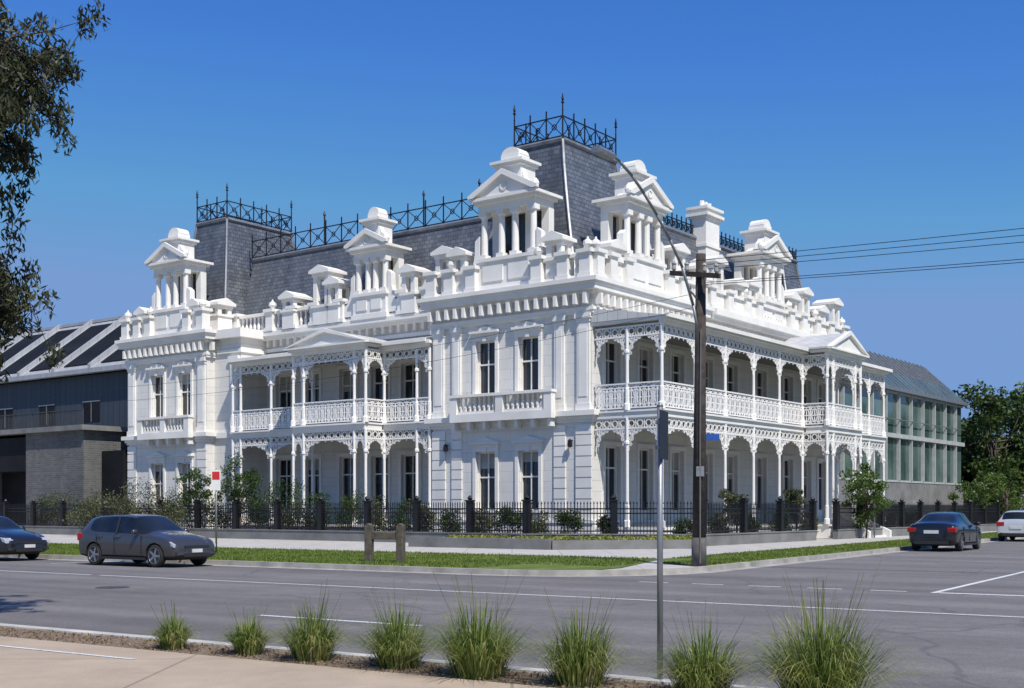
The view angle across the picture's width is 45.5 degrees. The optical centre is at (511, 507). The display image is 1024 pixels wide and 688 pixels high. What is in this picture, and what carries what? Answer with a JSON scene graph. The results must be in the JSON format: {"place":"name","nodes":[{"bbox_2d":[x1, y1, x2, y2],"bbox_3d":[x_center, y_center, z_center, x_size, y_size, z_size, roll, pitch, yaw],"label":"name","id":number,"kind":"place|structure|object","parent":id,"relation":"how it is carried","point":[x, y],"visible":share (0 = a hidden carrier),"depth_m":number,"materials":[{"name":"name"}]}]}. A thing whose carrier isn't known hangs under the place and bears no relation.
{"place":"outdoors","nodes":[
{"label":"outdoors","id":0,"kind":"place"},
{"bbox_2d":[206,602,287,654],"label":"tussock grass","id":1,"kind":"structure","parent":0,"point":[249,634],"depth_m":12.46,"materials":[{"name":"green plant"}]},
{"bbox_2d":[0,636,552,687],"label":"footpath","id":2,"kind":"structure","parent":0,"point":[31,668],"depth_m":11.01,"materials":[{"name":"beige concrete"}]},
{"bbox_2d":[0,645,133,658],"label":"footpath marking","id":3,"kind":"object","parent":2,"relation":"on","point":[68,652],"visible":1,"depth_m":12.50,"materials":[{"name":"paint"}]},
{"bbox_2d":[247,579,366,661],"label":"tussock grass","id":4,"kind":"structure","parent":0,"point":[312,644],"depth_m":11.91,"materials":[{"name":"green plant"}]},
{"bbox_2d":[0,626,676,687],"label":"verge","id":5,"kind":"structure","parent":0,"point":[205,650],"depth_m":12.00,"materials":[{"name":"brown soil"}]},
{"bbox_2d":[0,0,110,384],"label":"eucalyptus tree","id":6,"kind":"object","parent":5,"relation":"on","point":[19,74],"visible":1,"depth_m":15.62,"materials":[{"name":"green plant"}]},
{"bbox_2d":[129,598,204,649],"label":"tussock grass","id":7,"kind":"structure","parent":5,"relation":"on","point":[172,635],"depth_m":12.92,"materials":[{"name":"green plant"}]},
{"bbox_2d":[325,587,453,668],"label":"tussock grass","id":8,"kind":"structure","parent":5,"relation":"on","point":[384,646],"depth_m":11.38,"materials":[{"name":"green plant"}]},
{"bbox_2d":[674,561,984,687],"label":"tussock grass","id":9,"kind":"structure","parent":5,"relation":"on","point":[827,662],"depth_m":9.02,"materials":[{"name":"green plant"}]},
{"bbox_2d":[369,570,560,679],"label":"tussock grass","id":10,"kind":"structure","parent":0,"point":[474,649],"depth_m":10.71,"materials":[{"name":"green plant"}]},
{"bbox_2d":[0,558,1023,687],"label":"road","id":11,"kind":"structure","parent":0,"point":[981,651],"depth_m":19.18,"materials":[{"name":"grey asphalt"}]},
{"bbox_2d":[0,516,49,558],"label":"parked sedan","id":12,"kind":"object","parent":11,"relation":"on","point":[15,538],"visible":1,"depth_m":36.90,"materials":[{"name":"paint"}]},
{"bbox_2d":[95,586,128,588],"bbox_3d":[-8.010,1.591,24.460,0.659,0.006,0.659,0,0,0],"label":"manhole cover","id":13,"kind":"object","parent":11,"relation":"on","point":[108,587],"visible":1,"depth_m":24.37,"materials":[{"name":"metal"}]},
{"bbox_2d":[77,514,215,566],"bbox_3d":[-10.161,0.883,34.005,3.995,1.415,2.039,0,0,33],"label":"parked hatchback","id":14,"kind":"object","parent":11,"relation":"on","point":[156,540],"visible":1,"depth_m":33.36,"materials":[{"name":"grey paint"}]},
{"bbox_2d":[0,623,768,687],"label":"kerb","id":15,"kind":"structure","parent":11,"relation":"on","point":[513,668],"depth_m":12.41,"materials":[{"name":"concrete"}]},
{"bbox_2d":[655,404,667,679],"bbox_3d":[1.281,0.300,10.550,0.072,2.400,0.320,0,0,20],"label":"parking sign","id":16,"kind":"object","parent":15,"relation":"on","point":[661,422],"visible":0.9,"depth_m":10.53,"materials":[{"name":"metal"}]},
{"bbox_2d":[0,562,1023,625],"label":"road markings","id":17,"kind":"object","parent":11,"relation":"on","point":[940,591],"visible":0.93,"depth_m":22.70,"materials":[{"name":"paint"}]},
{"bbox_2d":[0,0,1023,439],"label":"sky","id":18,"kind":"structure","parent":0,"point":[831,123],"materials":[{"name":"blue"}]},
{"bbox_2d":[41,531,995,569],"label":"city block pavement","id":19,"kind":"structure","parent":0,"point":[345,545],"depth_m":45.71,"materials":[{"name":"concrete"}]},
{"bbox_2d":[0,314,136,525],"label":"modern hotel extension","id":20,"kind":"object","parent":19,"relation":"on","point":[73,445],"visible":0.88,"depth_m":79.35,"materials":[{"name":"metal"}]},
{"bbox_2d":[0,401,99,427],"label":"windows","id":21,"kind":"structure","parent":20,"relation":"in","point":[95,405],"depth_m":83.17,"materials":[{"name":"black glass"}]},
{"bbox_2d":[62,496,102,530],"bbox_3d":[-22.584,0.387,64.571,2.114,2.153,2.328,0,0,-40],"label":"garden shrub","id":22,"kind":"object","parent":19,"relation":"on","point":[86,506],"visible":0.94,"depth_m":64.30,"materials":[{"name":"green plant"}]},
{"bbox_2d":[104,490,145,514],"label":"garden shrub","id":23,"kind":"object","parent":19,"relation":"on","point":[127,508],"visible":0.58,"depth_m":62.70,"materials":[{"name":"green plant"}]},
{"bbox_2d":[152,499,189,527],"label":"garden shrub","id":24,"kind":"object","parent":19,"relation":"on","point":[175,514],"visible":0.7,"depth_m":60.40,"materials":[{"name":"green plant"}]},
{"bbox_2d":[2,494,817,545],"bbox_3d":[-9.846,0.485,58.228,46.487,2.030,11.619,0,0,20],"label":"iron picket fence","id":25,"kind":"object","parent":19,"relation":"on","point":[780,533],"visible":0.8,"depth_m":52.97,"materials":[{"name":"metal"}]},
{"bbox_2d":[115,93,892,537],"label":"white victorian hotel","id":26,"kind":"structure","parent":19,"relation":"on","point":[559,229],"depth_m":60.38,"materials":[{"name":"paint"}]},
{"bbox_2d":[154,336,822,523],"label":"window frames","id":27,"kind":"structure","parent":26,"relation":"in","point":[674,516],"depth_m":61.94,"materials":[{"name":"white paint"}]},
{"bbox_2d":[156,211,820,509],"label":"window panes","id":28,"kind":"structure","parent":26,"relation":"in","point":[508,220],"depth_m":58.16,"materials":[{"name":"black glass"}]},
{"bbox_2d":[0,537,1023,575],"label":"kerb","id":29,"kind":"structure","parent":19,"relation":"on","point":[524,572],"depth_m":31.63,"materials":[{"name":"concrete"}]},
{"bbox_2d":[40,531,997,569],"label":"lawn verge","id":30,"kind":"structure","parent":19,"relation":"on","point":[534,566],"depth_m":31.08,"materials":[{"name":"green plant"}]},
{"bbox_2d":[211,469,220,551],"bbox_3d":[-9.600,0.105,39.587,0.300,2.750,0.086,0,0,0],"label":"street sign","id":31,"kind":"object","parent":30,"relation":"on","point":[215,479],"visible":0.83,"depth_m":39.55,"materials":[{"name":"metal"}]},
{"bbox_2d":[364,523,404,561],"bbox_3d":[-3.450,0.992,33.100,1.157,1.156,0.200,0,0,21],"label":"timber bollard rail","id":32,"kind":"object","parent":30,"relation":"on","point":[371,535],"visible":0.83,"depth_m":33.06,"materials":[{"name":"wood"}]},
{"bbox_2d":[408,537,691,549],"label":"wall","id":33,"kind":"structure","parent":19,"relation":"on","point":[502,543],"depth_m":43.94,"materials":[{"name":"concrete"}]},
{"bbox_2d":[591,145,720,566],"bbox_3d":[3.584,-3.197,28.715,1.454,9.397,5.618,0,0,26],"label":"utility pole","id":34,"kind":"object","parent":19,"relation":"on","point":[699,538],"visible":0.98,"depth_m":30.86,"materials":[{"name":"wood"}]},
{"bbox_2d":[0,228,1023,405],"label":"power lines","id":35,"kind":"object","parent":34,"relation":"attached to","point":[718,283],"visible":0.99,"depth_m":29.62,"materials":[{"name":"black metal"}]},
{"bbox_2d":[671,517,691,533],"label":"garden shrub","id":36,"kind":"object","parent":19,"relation":"on","point":[689,525],"visible":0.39,"depth_m":48.31,"materials":[{"name":"green plant"}]},
{"bbox_2d":[707,511,732,533],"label":"garden shrub","id":37,"kind":"object","parent":19,"relation":"on","point":[718,523],"visible":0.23,"depth_m":50.41,"materials":[{"name":"green plant"}]},
{"bbox_2d":[718,488,749,532],"bbox_3d":[9.376,0.300,51.452,1.383,2.317,1.385,0,0,37],"label":"garden tree","id":38,"kind":"object","parent":19,"relation":"on","point":[732,497],"visible":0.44,"depth_m":51.25,"materials":[{"name":"green plant"}]},
{"bbox_2d":[748,514,759,531],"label":"garden shrub","id":39,"kind":"object","parent":19,"relation":"on","point":[752,523],"visible":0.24,"depth_m":52.64,"materials":[{"name":"green plant"}]},
{"bbox_2d":[770,511,792,530],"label":"garden shrub","id":40,"kind":"object","parent":19,"relation":"on","point":[787,521],"visible":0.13,"depth_m":55.36,"materials":[{"name":"green plant"}]},
{"bbox_2d":[783,488,810,526],"bbox_3d":[12.952,0.262,56.028,1.105,2.394,1.491,0,0,-24],"label":"garden tree","id":41,"kind":"object","parent":19,"relation":"on","point":[792,496],"visible":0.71,"depth_m":55.82,"materials":[{"name":"green plant"}]},
{"bbox_2d":[797,515,819,532],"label":"garden shrub","id":42,"kind":"object","parent":19,"relation":"on","point":[817,520],"visible":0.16,"depth_m":57.64,"materials":[{"name":"green plant"}]},
{"bbox_2d":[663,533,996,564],"bbox_3d":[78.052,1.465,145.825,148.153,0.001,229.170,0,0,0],"label":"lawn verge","id":43,"kind":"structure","parent":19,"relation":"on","point":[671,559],"depth_m":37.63,"materials":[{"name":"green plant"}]},
{"bbox_2d":[839,462,890,537],"bbox_3d":[17.381,-0.391,59.404,2.484,3.752,2.433,0,0,0],"label":"street sapling","id":44,"kind":"object","parent":19,"relation":"on","point":[878,500],"visible":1,"depth_m":59.46,"materials":[{"name":"green plant"}]},
{"bbox_2d":[871,445,878,537],"bbox_3d":[18.000,-0.820,60.590,0.400,4.600,0.100,0,0,0],"label":"street sign","id":45,"kind":"object","parent":19,"relation":"on","point":[874,490],"visible":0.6,"depth_m":60.56,"materials":[{"name":"metal"}]},
{"bbox_2d":[889,500,898,524],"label":"garden shrub","id":46,"kind":"object","parent":19,"relation":"on","point":[893,502],"visible":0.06,"depth_m":66.21,"materials":[{"name":"green plant"}]},
{"bbox_2d":[832,497,1000,538],"bbox_3d":[23.440,0.485,68.500,0.320,2.030,27.104,0,0,37],"label":"iron picket fence","id":47,"kind":"object","parent":19,"relation":"on","point":[988,517],"visible":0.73,"depth_m":64.81,"materials":[{"name":"metal"}]},
{"bbox_2d":[947,480,991,508],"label":"tree","id":48,"kind":"object","parent":19,"relation":"on","point":[975,495],"visible":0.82,"depth_m":75.86,"materials":[{"name":"green plant"}]},
{"bbox_2d":[961,411,990,459],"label":"background tree","id":49,"kind":"object","parent":19,"relation":"on","point":[963,455],"visible":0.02,"depth_m":115.29,"materials":[{"name":"green plant"}]},
{"bbox_2d":[961,450,1013,514],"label":"background tree","id":50,"kind":"object","parent":19,"relation":"on","point":[978,463],"visible":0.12,"depth_m":103.42,"materials":[{"name":"green plant"}]},
{"bbox_2d":[952,379,1023,510],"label":"background tree","id":51,"kind":"object","parent":19,"relation":"on","point":[1001,444],"visible":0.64,"depth_m":103.20,"materials":[{"name":"green plant"}]},
{"bbox_2d":[971,465,1023,517],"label":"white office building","id":52,"kind":"structure","parent":19,"relation":"on","point":[1020,504],"depth_m":106.52,"materials":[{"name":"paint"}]},
{"bbox_2d":[978,468,1023,511],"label":"tree","id":53,"kind":"object","parent":19,"relation":"on","point":[998,487],"visible":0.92,"depth_m":88.00,"materials":[{"name":"green plant"}]},
{"bbox_2d":[989,381,1023,468],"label":"background tree","id":54,"kind":"object","parent":19,"relation":"on","point":[1021,418],"visible":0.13,"depth_m":106.62,"materials":[{"name":"green plant"}]},
{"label":"planting bed","id":55,"kind":"object","parent":19,"relation":"on","visible":0},
{"bbox_2d":[442,534,691,539],"bbox_3d":[2.009,1.235,46.097,9.941,0.525,3.874,0,0,10],"label":"groundcover planting","id":56,"kind":"object","parent":55,"relation":"on","point":[665,537],"visible":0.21,"depth_m":45.83,"materials":[{"name":"green plant"}]},
{"bbox_2d":[490,587,668,687],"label":"tussock grass","id":57,"kind":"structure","parent":0,"point":[580,661],"depth_m":10.23,"materials":[{"name":"green plant"}]},
{"bbox_2d":[601,596,780,687],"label":"tussock grass","id":58,"kind":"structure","parent":0,"point":[703,676],"depth_m":9.57,"materials":[{"name":"green plant"}]},
{"bbox_2d":[565,539,1023,593],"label":"side road","id":59,"kind":"structure","parent":0,"point":[937,569],"depth_m":30.19,"materials":[{"name":"grey asphalt"}]},
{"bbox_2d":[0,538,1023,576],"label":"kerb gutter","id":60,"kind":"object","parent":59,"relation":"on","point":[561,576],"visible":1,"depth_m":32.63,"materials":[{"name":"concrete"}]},
{"bbox_2d":[907,512,981,550],"bbox_3d":[16.555,0.866,46.456,2.169,1.448,4.750,0,0,33],"label":"parked sedan","id":61,"kind":"object","parent":59,"relation":"on","point":[959,531],"visible":1,"depth_m":44.81,"materials":[{"name":"black paint"}]},
{"bbox_2d":[996,510,1023,540],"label":"parked hatchback","id":62,"kind":"object","parent":59,"relation":"on","point":[1010,524],"visible":1,"depth_m":57.91,"materials":[{"name":"white paint"}]},
{"bbox_2d":[839,351,968,518],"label":"modern glass wing","id":63,"kind":"structure","parent":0,"point":[924,444],"depth_m":91.21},
{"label":"garden bed","id":64,"kind":"object","parent":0,"visible":0},
{"bbox_2d":[29,493,58,525],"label":"garden shrub","id":65,"kind":"object","parent":64,"relation":"on","point":[43,502],"visible":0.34,"depth_m":70.82,"materials":[{"name":"green plant"}]},
{"bbox_2d":[43,490,77,525],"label":"garden shrub","id":66,"kind":"object","parent":64,"relation":"on","point":[63,496],"visible":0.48,"depth_m":69.61,"materials":[{"name":"green plant"}]},
{"bbox_2d":[68,489,102,523],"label":"garden shrub","id":67,"kind":"object","parent":64,"relation":"on","point":[96,493],"visible":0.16,"depth_m":68.94,"materials":[{"name":"green plant"}]},
{"bbox_2d":[85,486,121,523],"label":"garden shrub","id":68,"kind":"object","parent":64,"relation":"on","point":[106,502],"visible":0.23,"depth_m":67.28,"materials":[{"name":"green plant"}]},
{"bbox_2d":[117,477,163,514],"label":"garden shrub","id":69,"kind":"object","parent":64,"relation":"on","point":[152,495],"visible":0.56,"depth_m":65.39,"materials":[{"name":"green plant"}]},
{"bbox_2d":[158,488,186,523],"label":"garden shrub","id":70,"kind":"object","parent":64,"relation":"on","point":[171,501],"visible":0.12,"depth_m":63.55,"materials":[{"name":"green plant"}]},
{"bbox_2d":[164,482,213,527],"bbox_3d":[-16.561,0.059,62.864,2.141,2.807,2.612,0,0,41],"label":"garden shrub","id":71,"kind":"object","parent":64,"relation":"on","point":[178,495],"visible":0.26,"depth_m":62.73,"materials":[{"name":"green plant"}]},
{"bbox_2d":[172,467,212,511],"bbox_3d":[-16.149,-0.332,62.210,1.990,3.575,2.104,0,0,0],"label":"garden tree","id":72,"kind":"object","parent":64,"relation":"on","point":[191,474],"visible":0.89,"depth_m":61.99,"materials":[{"name":"green plant"}]},
{"bbox_2d":[203,488,242,528],"bbox_3d":[-14.626,0.165,61.687,1.628,2.599,1.943,0,0,45],"label":"garden shrub","id":73,"kind":"object","parent":64,"relation":"on","point":[219,513],"visible":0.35,"depth_m":61.66,"materials":[{"name":"green plant"}]},
{"bbox_2d":[214,452,263,527],"bbox_3d":[-13.479,-0.655,60.205,2.510,4.222,2.504,0,0,0],"label":"garden tree","id":74,"kind":"object","parent":64,"relation":"on","point":[251,478],"visible":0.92,"depth_m":60.17,"materials":[{"name":"green plant"}]},
{"bbox_2d":[220,475,265,528],"bbox_3d":[-13.498,-0.164,60.683,2.404,3.254,2.210,0,0,42],"label":"garden shrub","id":75,"kind":"object","parent":64,"relation":"on","point":[227,497],"visible":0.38,"depth_m":60.60,"materials":[{"name":"green plant"}]},
{"bbox_2d":[243,493,274,528],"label":"garden shrub","id":76,"kind":"object","parent":64,"relation":"on","point":[253,501],"visible":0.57,"depth_m":59.33,"materials":[{"name":"green plant"}]},
{"bbox_2d":[260,476,307,529],"bbox_3d":[-10.979,-0.044,58.705,2.297,3.007,1.915,0,0,0],"label":"garden shrub","id":77,"kind":"object","parent":64,"relation":"on","point":[270,494],"visible":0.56,"depth_m":58.78,"materials":[{"name":"green plant"}]},
{"bbox_2d":[280,495,315,529],"bbox_3d":[-10.093,0.405,57.657,1.834,2.126,1.843,0,0,0],"label":"garden shrub","id":78,"kind":"object","parent":64,"relation":"on","point":[303,523],"visible":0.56,"depth_m":57.41,"materials":[{"name":"green plant"}]},
{"bbox_2d":[304,490,333,529],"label":"garden shrub","id":79,"kind":"object","parent":64,"relation":"on","point":[314,499],"visible":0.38,"depth_m":57.09,"materials":[{"name":"green plant"}]},
{"bbox_2d":[331,488,365,530],"bbox_3d":[-7.417,0.252,56.390,1.491,2.417,1.793,0,0,34],"label":"garden shrub","id":80,"kind":"object","parent":64,"relation":"on","point":[354,500],"visible":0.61,"depth_m":56.24,"materials":[{"name":"green plant"}]},
{"bbox_2d":[352,495,391,530],"bbox_3d":[-6.423,0.413,55.410,1.705,2.098,1.550,0,0,-22],"label":"garden shrub","id":81,"kind":"object","parent":64,"relation":"on","point":[373,521],"visible":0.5,"depth_m":55.38,"materials":[{"name":"green plant"}]},
{"bbox_2d":[380,497,411,530],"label":"garden shrub","id":82,"kind":"object","parent":64,"relation":"on","point":[403,501],"visible":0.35,"depth_m":54.16,"materials":[{"name":"green plant"}]},
{"bbox_2d":[407,503,437,531],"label":"garden shrub","id":83,"kind":"object","parent":64,"relation":"on","point":[425,518],"visible":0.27,"depth_m":53.34,"materials":[{"name":"green plant"}]},
{"bbox_2d":[437,509,461,531],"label":"garden shrub","id":84,"kind":"object","parent":64,"relation":"on","point":[449,521],"visible":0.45,"depth_m":52.39,"materials":[{"name":"green plant"}]},
{"bbox_2d":[465,507,495,532],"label":"garden shrub","id":85,"kind":"object","parent":64,"relation":"on","point":[483,521],"visible":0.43,"depth_m":51.49,"materials":[{"name":"green plant"}]},
{"bbox_2d":[491,505,521,532],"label":"garden shrub","id":86,"kind":"object","parent":64,"relation":"on","point":[508,519],"visible":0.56,"depth_m":50.50,"materials":[{"name":"green plant"}]},
{"bbox_2d":[521,510,549,532],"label":"garden shrub","id":87,"kind":"object","parent":64,"relation":"on","point":[535,525],"visible":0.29,"depth_m":49.59,"materials":[{"name":"green plant"}]},
{"bbox_2d":[553,509,584,532],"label":"garden shrub","id":88,"kind":"object","parent":64,"relation":"on","point":[561,518],"visible":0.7,"depth_m":48.83,"materials":[{"name":"green plant"}]},
{"bbox_2d":[596,515,618,535],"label":"garden shrub","id":89,"kind":"object","parent":64,"relation":"on","point":[605,523],"visible":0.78,"depth_m":48.12,"materials":[{"name":"green plant"}]}
]}

